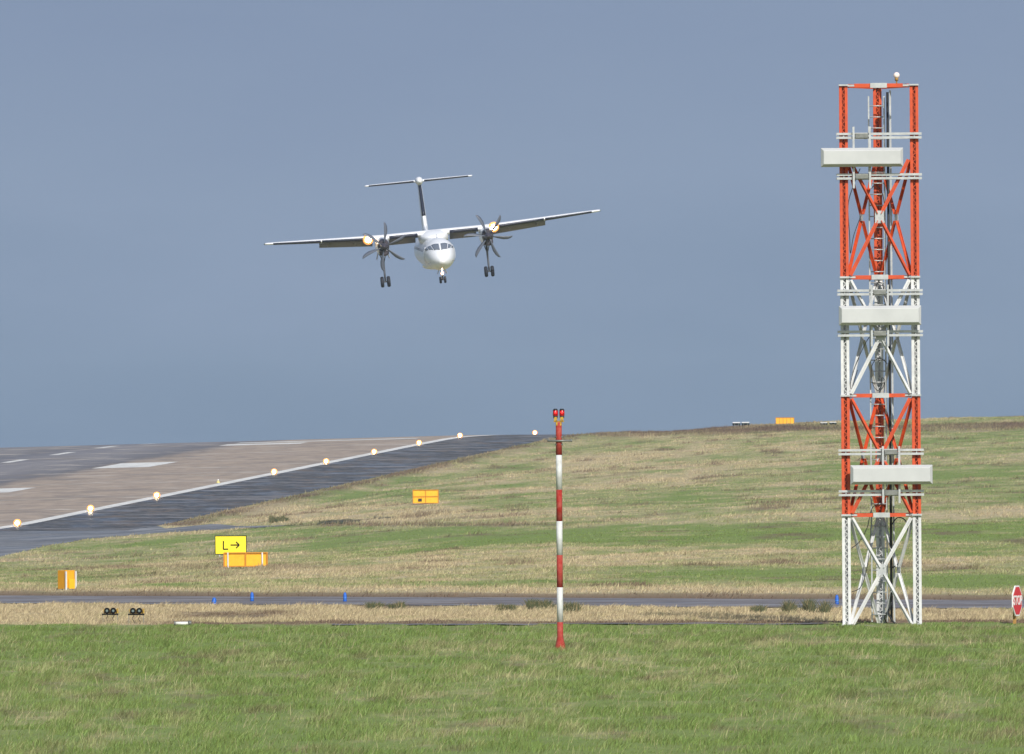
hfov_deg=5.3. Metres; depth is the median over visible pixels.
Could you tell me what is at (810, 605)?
rush clump
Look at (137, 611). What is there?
lamp frame
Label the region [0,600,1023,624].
dry grass strip
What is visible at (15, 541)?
runway link taxiway
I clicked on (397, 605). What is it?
rush clump
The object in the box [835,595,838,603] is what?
taxiway marker
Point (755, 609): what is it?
rush clump
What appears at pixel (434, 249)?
turboprop airliner
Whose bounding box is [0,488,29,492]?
touchdown mark
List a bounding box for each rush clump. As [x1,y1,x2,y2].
[268,514,288,522]
[363,601,390,608]
[386,599,408,608]
[495,603,518,610]
[518,598,556,609]
[563,600,585,612]
[748,604,768,612]
[776,598,838,612]
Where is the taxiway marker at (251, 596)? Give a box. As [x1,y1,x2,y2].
[250,592,253,600]
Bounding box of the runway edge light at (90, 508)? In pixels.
[87,505,93,511]
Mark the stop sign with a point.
(1016, 600)
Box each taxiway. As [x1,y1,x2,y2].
[0,523,362,556]
[0,595,1023,607]
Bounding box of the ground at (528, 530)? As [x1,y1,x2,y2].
[0,416,1023,753]
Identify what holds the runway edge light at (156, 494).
on the runway
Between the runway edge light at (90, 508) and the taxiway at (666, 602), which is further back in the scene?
the runway edge light at (90, 508)
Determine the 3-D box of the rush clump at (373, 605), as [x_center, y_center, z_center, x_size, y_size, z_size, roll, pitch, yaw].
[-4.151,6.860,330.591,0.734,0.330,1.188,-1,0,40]
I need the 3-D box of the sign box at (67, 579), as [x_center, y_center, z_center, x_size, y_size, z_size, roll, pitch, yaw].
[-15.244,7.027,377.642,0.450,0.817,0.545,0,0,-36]
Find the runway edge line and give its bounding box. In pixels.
[0,435,486,528]
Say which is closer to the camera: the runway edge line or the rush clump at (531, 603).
the rush clump at (531, 603)
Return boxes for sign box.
[58,570,76,589]
[223,552,267,567]
[413,490,438,502]
[776,417,793,423]
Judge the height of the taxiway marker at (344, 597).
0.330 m
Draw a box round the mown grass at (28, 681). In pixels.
[0,621,1023,753]
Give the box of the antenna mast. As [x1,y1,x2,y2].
[821,72,932,625]
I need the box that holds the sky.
[0,0,1023,447]
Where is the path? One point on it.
(583, 623)
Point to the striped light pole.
(559, 531)
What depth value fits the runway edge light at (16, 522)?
1163.85 m
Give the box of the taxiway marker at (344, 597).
[343,592,346,601]
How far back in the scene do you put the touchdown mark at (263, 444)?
1622.80 m
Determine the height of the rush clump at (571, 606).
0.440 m
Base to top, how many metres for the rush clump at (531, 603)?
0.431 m
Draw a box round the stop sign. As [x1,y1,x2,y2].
[1012,585,1021,623]
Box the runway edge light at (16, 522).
[13,519,20,525]
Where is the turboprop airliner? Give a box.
[264,175,600,287]
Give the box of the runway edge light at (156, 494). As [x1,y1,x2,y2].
[153,492,159,497]
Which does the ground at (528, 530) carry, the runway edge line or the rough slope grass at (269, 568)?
the rough slope grass at (269, 568)
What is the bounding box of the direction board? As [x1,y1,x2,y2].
[215,535,246,555]
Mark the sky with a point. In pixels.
(151, 151)
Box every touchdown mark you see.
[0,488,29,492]
[97,462,173,467]
[221,442,306,445]
[247,438,415,442]
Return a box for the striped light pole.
[547,409,571,650]
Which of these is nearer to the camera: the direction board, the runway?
the direction board
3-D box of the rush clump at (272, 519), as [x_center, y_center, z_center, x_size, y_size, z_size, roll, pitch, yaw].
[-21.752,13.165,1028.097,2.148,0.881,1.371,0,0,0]
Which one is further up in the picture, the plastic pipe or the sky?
the sky
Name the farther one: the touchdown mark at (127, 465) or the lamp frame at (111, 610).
the touchdown mark at (127, 465)
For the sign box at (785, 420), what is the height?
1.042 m
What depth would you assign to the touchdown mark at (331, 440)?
1640.49 m
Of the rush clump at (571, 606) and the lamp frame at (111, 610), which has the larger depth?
the rush clump at (571, 606)
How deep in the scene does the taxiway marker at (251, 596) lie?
348.93 m
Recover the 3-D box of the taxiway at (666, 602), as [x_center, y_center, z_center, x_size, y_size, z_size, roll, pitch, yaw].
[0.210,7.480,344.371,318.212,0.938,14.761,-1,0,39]
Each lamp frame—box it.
[102,608,117,620]
[128,608,143,622]
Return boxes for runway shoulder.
[0,434,575,530]
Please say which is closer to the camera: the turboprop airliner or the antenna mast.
the antenna mast
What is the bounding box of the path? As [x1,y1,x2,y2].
[332,622,822,624]
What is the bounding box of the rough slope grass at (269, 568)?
[0,519,1023,599]
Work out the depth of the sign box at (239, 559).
576.81 m
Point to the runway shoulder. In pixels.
(167, 509)
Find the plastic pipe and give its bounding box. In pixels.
[174,621,191,624]
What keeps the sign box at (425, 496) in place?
on the ground at (528, 530)
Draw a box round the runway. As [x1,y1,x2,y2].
[0,435,487,526]
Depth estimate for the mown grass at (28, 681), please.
225.90 m

